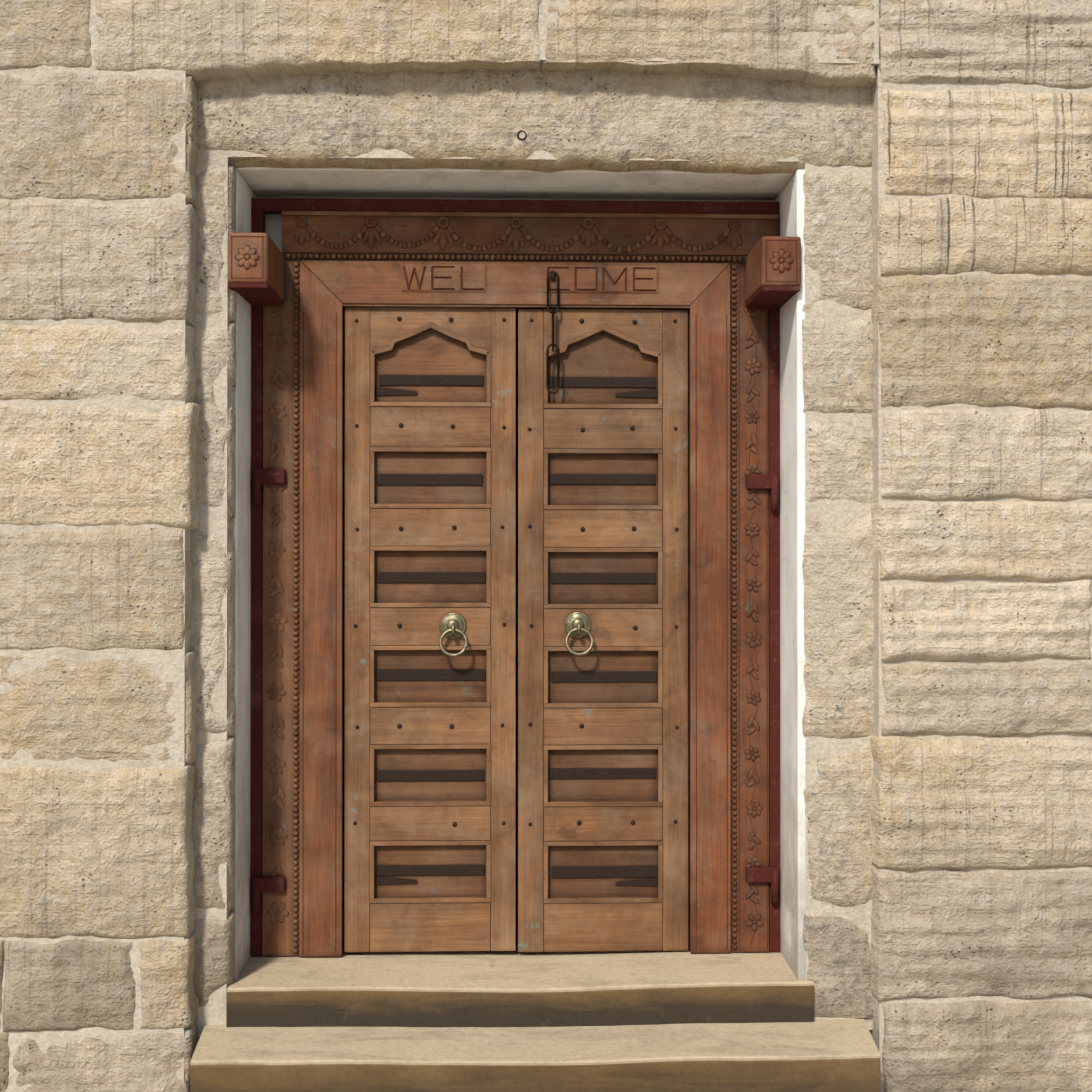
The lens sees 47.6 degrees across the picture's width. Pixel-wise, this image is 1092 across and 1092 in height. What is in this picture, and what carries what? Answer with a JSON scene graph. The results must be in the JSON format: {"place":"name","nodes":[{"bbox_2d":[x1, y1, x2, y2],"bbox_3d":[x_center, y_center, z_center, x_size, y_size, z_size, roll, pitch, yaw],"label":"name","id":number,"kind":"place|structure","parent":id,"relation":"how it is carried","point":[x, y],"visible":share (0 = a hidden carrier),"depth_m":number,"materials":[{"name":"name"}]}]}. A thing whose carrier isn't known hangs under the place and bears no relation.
{"place":"outdoors","nodes":[
{"label":"outdoors","id":0,"kind":"place"},
{"bbox_2d":[190,948,880,1091],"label":"stone steps","id":1,"kind":"structure","parent":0,"point":[587,1021],"depth_m":3.43,"materials":[{"name":"beige stone"}]},
{"label":"ground","id":2,"kind":"structure","parent":0,"visible":0},
{"bbox_2d":[0,0,1091,1091],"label":"stone wall","id":3,"kind":"structure","parent":2,"relation":"on","point":[918,171],"depth_m":3.43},
{"bbox_2d":[228,198,800,956],"bbox_3d":[-0.084,0.090,3.615,1.613,2.261,0.331,0,0,-2],"label":"carved door","id":4,"kind":"structure","parent":3,"relation":"in","point":[514,574],"depth_m":3.71,"materials":[{"name":"brown wood"}]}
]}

